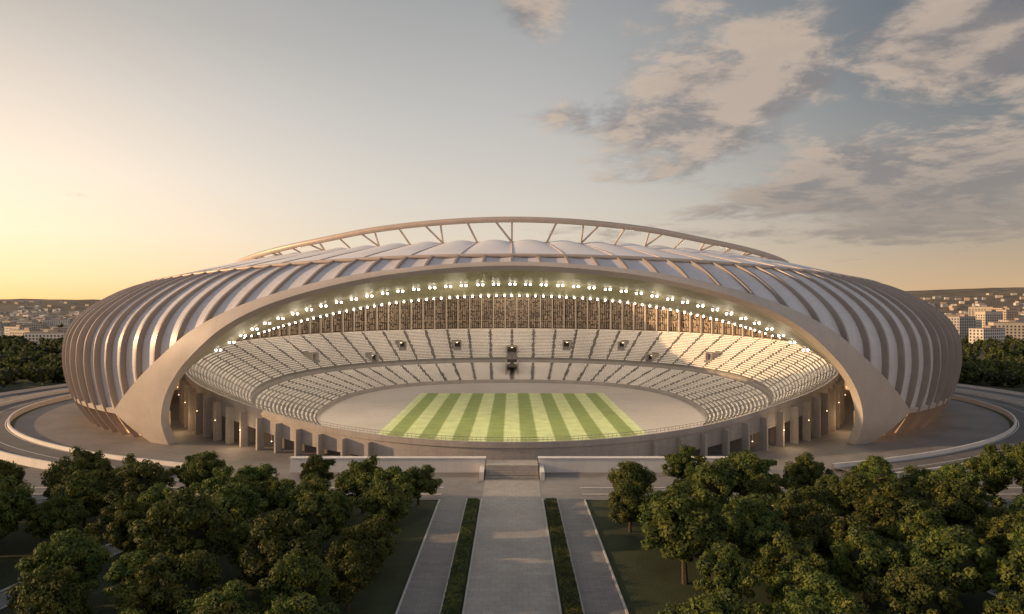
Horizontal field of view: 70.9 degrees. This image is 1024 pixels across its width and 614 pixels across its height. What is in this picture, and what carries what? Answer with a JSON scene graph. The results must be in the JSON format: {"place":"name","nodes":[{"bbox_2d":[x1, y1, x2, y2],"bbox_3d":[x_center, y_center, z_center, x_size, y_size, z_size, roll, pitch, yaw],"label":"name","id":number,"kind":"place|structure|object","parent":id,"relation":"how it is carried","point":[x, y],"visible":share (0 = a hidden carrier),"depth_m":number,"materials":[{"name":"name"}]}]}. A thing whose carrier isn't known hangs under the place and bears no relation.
{"place":"outdoors","nodes":[
{"label":"outdoors","id":0,"kind":"place"},
{"bbox_2d":[9,330,42,335],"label":"walls","id":1,"kind":"structure","parent":0,"point":[17,334],"depth_m":794.84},
{"bbox_2d":[0,502,268,609],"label":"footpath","id":2,"kind":"structure","parent":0,"point":[3,596],"depth_m":100.86,"materials":[{"name":"concrete"}]},
{"bbox_2d":[395,499,467,613],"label":"side path","id":3,"kind":"structure","parent":0,"point":[425,587],"depth_m":111.94,"materials":[{"name":"concrete"}]},
{"bbox_2d":[0,500,1014,613],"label":"lawn","id":4,"kind":"structure","parent":0,"point":[649,582],"depth_m":108.78,"materials":[{"name":"green plant"}]},
{"bbox_2d":[0,459,26,488],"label":"tree","id":5,"kind":"object","parent":4,"relation":"on","point":[7,468],"visible":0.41,"depth_m":129.19,"materials":[{"name":"green plant"}]},
{"bbox_2d":[0,474,37,539],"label":"tree","id":6,"kind":"object","parent":4,"relation":"on","point":[15,501],"visible":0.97,"depth_m":116.46,"materials":[{"name":"green plant"}]},
{"bbox_2d":[5,564,100,613],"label":"tree","id":7,"kind":"object","parent":4,"relation":"on","point":[39,592],"visible":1,"depth_m":79.92,"materials":[{"name":"green plant"}]},
{"bbox_2d":[23,485,90,539],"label":"tree","id":8,"kind":"object","parent":4,"relation":"on","point":[59,510],"visible":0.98,"depth_m":117.07,"materials":[{"name":"green plant"}]},
{"bbox_2d":[15,528,113,589],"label":"tree","id":9,"kind":"object","parent":4,"relation":"on","point":[86,556],"visible":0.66,"depth_m":92.30,"materials":[{"name":"green plant"}]},
{"bbox_2d":[39,455,102,498],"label":"tree","id":10,"kind":"object","parent":4,"relation":"on","point":[58,470],"visible":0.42,"depth_m":132.82,"materials":[{"name":"green plant"}]},
{"bbox_2d":[50,469,113,531],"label":"tree","id":11,"kind":"object","parent":4,"relation":"on","point":[88,491],"visible":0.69,"depth_m":126.58,"materials":[{"name":"green plant"}]},
{"bbox_2d":[68,445,114,481],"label":"tree","id":12,"kind":"object","parent":4,"relation":"on","point":[96,460],"visible":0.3,"depth_m":142.68,"materials":[{"name":"green plant"}]},
{"bbox_2d":[82,490,154,553],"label":"tree","id":13,"kind":"object","parent":4,"relation":"on","point":[119,516],"visible":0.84,"depth_m":108.03,"materials":[{"name":"green plant"}]},
{"bbox_2d":[99,453,138,498],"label":"tree","id":14,"kind":"object","parent":4,"relation":"on","point":[129,460],"visible":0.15,"depth_m":139.37,"materials":[{"name":"green plant"}]},
{"bbox_2d":[101,550,150,608],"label":"tree","id":15,"kind":"object","parent":4,"relation":"on","point":[122,568],"visible":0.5,"depth_m":89.64,"materials":[{"name":"green plant"}]},
{"bbox_2d":[118,607,143,613],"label":"tree","id":16,"kind":"object","parent":4,"relation":"on","point":[135,611],"visible":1,"depth_m":75.55,"materials":[{"name":"green plant"}]},
{"bbox_2d":[103,459,172,502],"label":"tree","id":17,"kind":"object","parent":4,"relation":"on","point":[139,477],"visible":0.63,"depth_m":128.81,"materials":[{"name":"green plant"}]},
{"bbox_2d":[137,482,177,542],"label":"tree","id":18,"kind":"object","parent":4,"relation":"on","point":[156,492],"visible":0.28,"depth_m":118.48,"materials":[{"name":"green plant"}]},
{"bbox_2d":[109,549,233,613],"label":"tree","id":19,"kind":"object","parent":4,"relation":"on","point":[181,578],"visible":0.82,"depth_m":83.89,"materials":[{"name":"green plant"}]},
{"bbox_2d":[128,487,235,557],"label":"tree","id":20,"kind":"object","parent":4,"relation":"on","point":[185,521],"visible":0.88,"depth_m":98.18,"materials":[{"name":"green plant"}]},
{"bbox_2d":[167,452,203,495],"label":"tree","id":21,"kind":"object","parent":4,"relation":"on","point":[188,459],"visible":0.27,"depth_m":146.87,"materials":[{"name":"green plant"}]},
{"bbox_2d":[179,450,225,492],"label":"tree","id":22,"kind":"object","parent":4,"relation":"on","point":[200,467],"visible":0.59,"depth_m":140.43,"materials":[{"name":"green plant"}]},
{"bbox_2d":[176,579,258,613],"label":"tree","id":23,"kind":"object","parent":4,"relation":"on","point":[235,588],"visible":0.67,"depth_m":80.61,"materials":[{"name":"green plant"}]},
{"bbox_2d":[189,465,249,502],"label":"tree","id":24,"kind":"object","parent":4,"relation":"on","point":[208,486],"visible":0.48,"depth_m":125.52,"materials":[{"name":"green plant"}]},
{"bbox_2d":[192,600,253,613],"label":"tree","id":25,"kind":"object","parent":4,"relation":"on","point":[228,607],"visible":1,"depth_m":71.01,"materials":[{"name":"green plant"}]},
{"bbox_2d":[216,517,259,568],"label":"tree","id":26,"kind":"object","parent":4,"relation":"on","point":[237,536],"visible":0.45,"depth_m":103.69,"materials":[{"name":"green plant"}]},
{"bbox_2d":[211,481,269,554],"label":"tree","id":27,"kind":"object","parent":4,"relation":"on","point":[230,496],"visible":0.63,"depth_m":114.81,"materials":[{"name":"green plant"}]},
{"bbox_2d":[229,463,279,512],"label":"tree","id":28,"kind":"object","parent":4,"relation":"on","point":[257,476],"visible":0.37,"depth_m":138.57,"materials":[{"name":"green plant"}]},
{"bbox_2d":[250,476,295,512],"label":"tree","id":29,"kind":"object","parent":4,"relation":"on","point":[271,489],"visible":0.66,"depth_m":132.65,"materials":[{"name":"green plant"}]},
{"bbox_2d":[236,508,326,596],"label":"tree","id":30,"kind":"object","parent":4,"relation":"on","point":[268,545],"visible":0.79,"depth_m":96.41,"materials":[{"name":"green plant"}]},
{"bbox_2d":[256,548,337,613],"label":"tree","id":31,"kind":"object","parent":4,"relation":"on","point":[301,573],"visible":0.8,"depth_m":85.09,"materials":[{"name":"green plant"}]},
{"bbox_2d":[255,590,339,613],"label":"tree","id":32,"kind":"object","parent":4,"relation":"on","point":[299,603],"visible":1,"depth_m":76.34,"materials":[{"name":"green plant"}]},
{"bbox_2d":[278,473,334,510],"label":"tree","id":33,"kind":"object","parent":4,"relation":"on","point":[312,484],"visible":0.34,"depth_m":127.52,"materials":[{"name":"green plant"}]},
{"bbox_2d":[277,489,356,547],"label":"tree","id":34,"kind":"object","parent":4,"relation":"on","point":[328,513],"visible":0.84,"depth_m":113.86,"materials":[{"name":"green plant"}]},
{"bbox_2d":[299,453,335,480],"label":"tree","id":35,"kind":"object","parent":4,"relation":"on","point":[316,465],"visible":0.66,"depth_m":145.53,"materials":[{"name":"green plant"}]},
{"bbox_2d":[314,539,376,610],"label":"tree","id":36,"kind":"object","parent":4,"relation":"on","point":[349,561],"visible":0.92,"depth_m":93.22,"materials":[{"name":"green plant"}]},
{"bbox_2d":[333,454,380,512],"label":"tree","id":37,"kind":"object","parent":4,"relation":"on","point":[346,481],"visible":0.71,"depth_m":137.69,"materials":[{"name":"green plant"}]},
{"bbox_2d":[339,513,397,569],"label":"tree","id":38,"kind":"object","parent":4,"relation":"on","point":[372,534],"visible":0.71,"depth_m":105.48,"materials":[{"name":"green plant"}]},
{"bbox_2d":[354,480,411,534],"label":"tree","id":39,"kind":"object","parent":4,"relation":"on","point":[386,500],"visible":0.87,"depth_m":117.11,"materials":[{"name":"green plant"}]},
{"bbox_2d":[358,465,414,504],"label":"tree","id":40,"kind":"object","parent":4,"relation":"on","point":[398,476],"visible":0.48,"depth_m":129.61,"materials":[{"name":"green plant"}]},
{"bbox_2d":[405,464,442,503],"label":"tree","id":41,"kind":"object","parent":4,"relation":"on","point":[422,481],"visible":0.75,"depth_m":144.60,"materials":[{"name":"green plant"}]},
{"bbox_2d":[440,498,478,613],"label":"hedge","id":42,"kind":"object","parent":4,"relation":"on","point":[452,601],"visible":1,"depth_m":110.08,"materials":[{"name":"green plant"}]},
{"bbox_2d":[545,498,583,613],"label":"hedge","id":43,"kind":"object","parent":4,"relation":"on","point":[570,597],"visible":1,"depth_m":110.06,"materials":[{"name":"green plant"}]},
{"bbox_2d":[605,477,656,531],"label":"tree","id":44,"kind":"object","parent":4,"relation":"on","point":[626,498],"visible":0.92,"depth_m":125.85,"materials":[{"name":"green plant"}]},
{"bbox_2d":[607,461,654,491],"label":"tree","id":45,"kind":"object","parent":4,"relation":"on","point":[632,470],"visible":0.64,"depth_m":135.70,"materials":[{"name":"green plant"}]},
{"bbox_2d":[637,497,698,535],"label":"tree","id":46,"kind":"object","parent":4,"relation":"on","point":[645,507],"visible":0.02,"depth_m":116.56,"materials":[{"name":"green plant"}]},
{"bbox_2d":[661,444,706,487],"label":"tree","id":47,"kind":"object","parent":4,"relation":"on","point":[677,463],"visible":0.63,"depth_m":147.78,"materials":[{"name":"green plant"}]},
{"bbox_2d":[640,479,740,584],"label":"tree","id":48,"kind":"object","parent":4,"relation":"on","point":[684,528],"visible":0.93,"depth_m":101.18,"materials":[{"name":"green plant"}]},
{"bbox_2d":[658,587,751,613],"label":"tree","id":49,"kind":"object","parent":4,"relation":"on","point":[725,601],"visible":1,"depth_m":75.81,"materials":[{"name":"green plant"}]},
{"bbox_2d":[682,462,736,509],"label":"tree","id":50,"kind":"object","parent":4,"relation":"on","point":[712,477],"visible":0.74,"depth_m":128.57,"materials":[{"name":"green plant"}]},
{"bbox_2d":[684,458,734,498],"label":"tree","id":51,"kind":"object","parent":4,"relation":"on","point":[716,462],"visible":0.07,"depth_m":140.53,"materials":[{"name":"green plant"}]},
{"bbox_2d":[692,542,761,613],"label":"tree","id":52,"kind":"object","parent":4,"relation":"on","point":[718,564],"visible":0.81,"depth_m":86.41,"materials":[{"name":"green plant"}]},
{"bbox_2d":[714,491,785,543],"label":"tree","id":53,"kind":"object","parent":4,"relation":"on","point":[730,507],"visible":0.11,"depth_m":113.62,"materials":[{"name":"green plant"}]},
{"bbox_2d":[729,474,784,509],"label":"tree","id":54,"kind":"object","parent":4,"relation":"on","point":[761,486],"visible":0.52,"depth_m":129.64,"materials":[{"name":"green plant"}]},
{"bbox_2d":[724,493,790,578],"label":"tree","id":55,"kind":"object","parent":4,"relation":"on","point":[758,525],"visible":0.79,"depth_m":103.59,"materials":[{"name":"green plant"}]},
{"bbox_2d":[721,449,796,497],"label":"tree","id":56,"kind":"object","parent":4,"relation":"on","point":[745,465],"visible":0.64,"depth_m":138.73,"materials":[{"name":"green plant"}]},
{"bbox_2d":[750,530,829,584],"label":"tree","id":57,"kind":"object","parent":4,"relation":"on","point":[787,553],"visible":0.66,"depth_m":93.40,"materials":[{"name":"green plant"}]},
{"bbox_2d":[784,499,825,552],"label":"tree","id":58,"kind":"object","parent":4,"relation":"on","point":[801,512],"visible":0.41,"depth_m":112.56,"materials":[{"name":"green plant"}]},
{"bbox_2d":[773,485,839,532],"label":"tree","id":59,"kind":"object","parent":4,"relation":"on","point":[792,496],"visible":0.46,"depth_m":120.38,"materials":[{"name":"green plant"}]},
{"bbox_2d":[743,559,870,613],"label":"tree","id":60,"kind":"object","parent":4,"relation":"on","point":[800,582],"visible":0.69,"depth_m":83.53,"materials":[{"name":"green plant"}]},
{"bbox_2d":[782,451,835,489],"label":"tree","id":61,"kind":"object","parent":4,"relation":"on","point":[803,470],"visible":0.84,"depth_m":145.23,"materials":[{"name":"green plant"}]},
{"bbox_2d":[770,595,847,613],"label":"tree","id":62,"kind":"object","parent":4,"relation":"on","point":[813,605],"visible":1,"depth_m":74.65,"materials":[{"name":"green plant"}]},
{"bbox_2d":[813,474,841,516],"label":"tree","id":63,"kind":"object","parent":4,"relation":"on","point":[826,481],"visible":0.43,"depth_m":129.93,"materials":[{"name":"green plant"}]},
{"bbox_2d":[792,509,894,584],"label":"tree","id":64,"kind":"object","parent":4,"relation":"on","point":[823,531],"visible":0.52,"depth_m":102.84,"materials":[{"name":"green plant"}]},
{"bbox_2d":[821,472,878,526],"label":"tree","id":65,"kind":"object","parent":4,"relation":"on","point":[846,489],"visible":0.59,"depth_m":120.54,"materials":[{"name":"green plant"}]},
{"bbox_2d":[825,525,906,609],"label":"tree","id":66,"kind":"object","parent":4,"relation":"on","point":[861,556],"visible":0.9,"depth_m":93.82,"materials":[{"name":"green plant"}]},
{"bbox_2d":[849,454,897,480],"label":"tree","id":67,"kind":"object","parent":4,"relation":"on","point":[871,462],"visible":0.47,"depth_m":141.93,"materials":[{"name":"green plant"}]},
{"bbox_2d":[861,469,895,487],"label":"tree","id":68,"kind":"object","parent":4,"relation":"on","point":[869,474],"visible":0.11,"depth_m":132.55,"materials":[{"name":"green plant"}]},
{"bbox_2d":[848,471,946,542],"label":"tree","id":69,"kind":"object","parent":4,"relation":"on","point":[884,506],"visible":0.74,"depth_m":111.39,"materials":[{"name":"green plant"}]},
{"bbox_2d":[857,564,962,613],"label":"tree","id":70,"kind":"object","parent":4,"relation":"on","point":[918,589],"visible":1,"depth_m":82.10,"materials":[{"name":"green plant"}]},
{"bbox_2d":[897,465,932,489],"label":"tree","id":71,"kind":"object","parent":4,"relation":"on","point":[913,476],"visible":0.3,"depth_m":144.53,"materials":[{"name":"green plant"}]},
{"bbox_2d":[883,499,975,549],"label":"tree","id":72,"kind":"object","parent":4,"relation":"on","point":[920,523],"visible":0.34,"depth_m":101.56,"materials":[{"name":"green plant"}]},
{"bbox_2d":[906,475,991,527],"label":"tree","id":73,"kind":"object","parent":4,"relation":"on","point":[957,501],"visible":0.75,"depth_m":119.28,"materials":[{"name":"green plant"}]},
{"bbox_2d":[886,524,1022,612],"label":"tree","id":74,"kind":"object","parent":4,"relation":"on","point":[957,559],"visible":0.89,"depth_m":91.19,"materials":[{"name":"green plant"}]},
{"bbox_2d":[916,462,1009,508],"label":"tree","id":75,"kind":"object","parent":4,"relation":"on","point":[948,472],"visible":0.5,"depth_m":132.10,"materials":[{"name":"green plant"}]},
{"bbox_2d":[959,442,1023,507],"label":"tree","id":76,"kind":"object","parent":4,"relation":"on","point":[999,471],"visible":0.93,"depth_m":140.00,"materials":[{"name":"green plant"}]},
{"bbox_2d":[973,511,1023,568],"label":"tree","id":77,"kind":"object","parent":4,"relation":"on","point":[1001,527],"visible":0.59,"depth_m":106.51,"materials":[{"name":"green plant"}]},
{"bbox_2d":[974,505,1023,540],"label":"tree","id":78,"kind":"object","parent":4,"relation":"on","point":[997,511],"visible":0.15,"depth_m":114.43,"materials":[{"name":"green plant"}]},
{"bbox_2d":[982,591,1023,613],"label":"tree","id":79,"kind":"object","parent":4,"relation":"on","point":[1013,603],"visible":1,"depth_m":76.97,"materials":[{"name":"green plant"}]},
{"bbox_2d":[994,542,1023,591],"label":"tree","id":80,"kind":"object","parent":4,"relation":"on","point":[1015,574],"visible":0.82,"depth_m":88.36,"materials":[{"name":"green plant"}]},
{"bbox_2d":[1005,441,1023,478],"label":"tree","id":81,"kind":"object","parent":4,"relation":"on","point":[1016,454],"visible":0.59,"depth_m":149.58,"materials":[{"name":"green plant"}]},
{"bbox_2d":[1005,494,1023,510],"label":"tree","id":82,"kind":"object","parent":4,"relation":"on","point":[1017,503],"visible":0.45,"depth_m":119.14,"materials":[{"name":"green plant"}]},
{"bbox_2d":[1006,522,1023,547],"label":"tree","id":83,"kind":"object","parent":4,"relation":"on","point":[1016,537],"visible":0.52,"depth_m":97.96,"materials":[{"name":"green plant"}]},
{"bbox_2d":[14,389,1009,465],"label":"plaza paving","id":84,"kind":"structure","parent":0,"point":[68,423],"depth_m":215.35,"materials":[{"name":"concrete"}]},
{"bbox_2d":[289,456,485,480],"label":"forecourt wall","id":85,"kind":"structure","parent":84,"relation":"on","point":[457,463],"depth_m":173.70,"materials":[{"name":"concrete"}]},
{"bbox_2d":[62,217,961,464],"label":"stadium","id":86,"kind":"object","parent":84,"relation":"on","point":[280,351],"visible":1,"depth_m":221.87,"materials":[{"name":"metal"}]},
{"bbox_2d":[317,383,706,433],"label":"pitch apron","id":87,"kind":"object","parent":86,"relation":"in","point":[377,411],"visible":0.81,"depth_m":295.02,"materials":[{"name":"concrete"}]},
{"bbox_2d":[377,393,646,441],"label":"football pitch","id":88,"kind":"object","parent":87,"relation":"on","point":[483,415],"visible":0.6,"depth_m":260.12,"materials":[{"name":"plant"}]},
{"bbox_2d":[538,456,727,480],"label":"forecourt wall","id":89,"kind":"structure","parent":84,"relation":"on","point":[579,463],"depth_m":173.70,"materials":[{"name":"concrete"}]},
{"bbox_2d":[462,460,561,613],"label":"central path","id":90,"kind":"structure","parent":0,"point":[511,569],"depth_m":118.05,"materials":[{"name":"concrete"}]},
{"bbox_2d":[0,389,1023,479],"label":"ring road","id":91,"kind":"structure","parent":0,"point":[17,447],"depth_m":201.71,"materials":[{"name":"concrete"}]},
{"bbox_2d":[0,287,1023,319],"bbox_3d":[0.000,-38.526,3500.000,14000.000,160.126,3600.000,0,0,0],"label":"hills","id":92,"kind":"structure","parent":0,"point":[951,294],"depth_m":3167.42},
{"bbox_2d":[0,384,1023,402],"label":"ring road","id":93,"kind":"structure","parent":0,"point":[22,393],"depth_m":330.46,"materials":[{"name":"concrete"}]},
{"bbox_2d":[0,348,1023,468],"bbox_3d":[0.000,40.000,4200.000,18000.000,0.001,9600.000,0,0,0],"label":"ground","id":94,"kind":"structure","parent":0,"point":[18,384],"depth_m":357.59,"materials":[{"name":"soil"}]},
{"bbox_2d":[24,324,46,329],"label":"walls","id":95,"kind":"structure","parent":94,"relation":"on","point":[38,326],"depth_m":1136.37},
{"bbox_2d":[24,333,64,346],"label":"walls","id":96,"kind":"structure","parent":94,"relation":"on","point":[42,334],"depth_m":723.06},
{"bbox_2d":[24,330,65,332],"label":"roof","id":97,"kind":"structure","parent":96,"relation":"on","point":[54,331],"depth_m":722.96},
{"bbox_2d":[0,323,1023,387],"bbox_3d":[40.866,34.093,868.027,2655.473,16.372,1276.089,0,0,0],"label":"distant trees","id":98,"kind":"object","parent":94,"relation":"on","point":[21,357],"visible":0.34,"depth_m":420.15,"materials":[{"name":"green plant"}]},
{"bbox_2d":[0,293,1023,328],"bbox_3d":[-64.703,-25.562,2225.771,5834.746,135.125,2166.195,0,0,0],"label":"distant city","id":99,"kind":"object","parent":94,"relation":"on","point":[28,314],"visible":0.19,"depth_m":2575.32},
{"bbox_2d":[948,317,975,337],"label":"walls","id":100,"kind":"structure","parent":94,"relation":"on","point":[964,326],"depth_m":792.85,"materials":[{"name":"concrete"}]},
{"bbox_2d":[949,318,974,336],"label":"windows","id":101,"kind":"structure","parent":100,"relation":"attached to","point":[963,324],"depth_m":792.25,"materials":[{"name":"grey glass"}]},
{"bbox_2d":[969,329,1004,348],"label":"walls","id":102,"kind":"structure","parent":94,"relation":"on","point":[987,335],"depth_m":693.74,"materials":[{"name":"concrete"}]},
{"bbox_2d":[968,325,1005,328],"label":"roof","id":103,"kind":"structure","parent":102,"relation":"on","point":[990,327],"depth_m":698.00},
{"bbox_2d":[970,329,1004,347],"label":"windows","id":104,"kind":"structure","parent":102,"relation":"attached to","point":[988,334],"depth_m":693.93,"materials":[{"name":"grey glass"}]},
{"bbox_2d":[988,322,1023,338],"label":"walls","id":105,"kind":"structure","parent":94,"relation":"on","point":[997,325],"depth_m":727.51,"materials":[{"name":"concrete"}]},
{"bbox_2d":[0,0,1023,299],"label":"sky","id":106,"kind":"structure","parent":0,"point":[882,141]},
{"bbox_2d":[22,466,1023,499],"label":"forecourt paving","id":107,"kind":"structure","parent":0,"point":[467,485],"depth_m":162.77,"materials":[{"name":"concrete"}]},
{"bbox_2d":[26,487,1022,494],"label":"forecourt kerb","id":108,"kind":"structure","parent":107,"relation":"on","point":[580,488],"depth_m":158.15,"materials":[{"name":"concrete"}]},
{"bbox_2d":[557,499,628,613],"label":"side path","id":109,"kind":"structure","parent":0,"point":[598,588],"depth_m":111.94,"materials":[{"name":"concrete"}]},
{"bbox_2d":[968,307,992,315],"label":"walls","id":110,"kind":"structure","parent":0,"point":[977,308],"depth_m":1056.75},
{"bbox_2d":[975,312,1002,327],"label":"walls","id":111,"kind":"structure","parent":0,"point":[989,316],"depth_m":898.29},
{"bbox_2d":[996,310,1017,319],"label":"walls","id":112,"kind":"structure","parent":0,"point":[1006,313],"depth_m":951.67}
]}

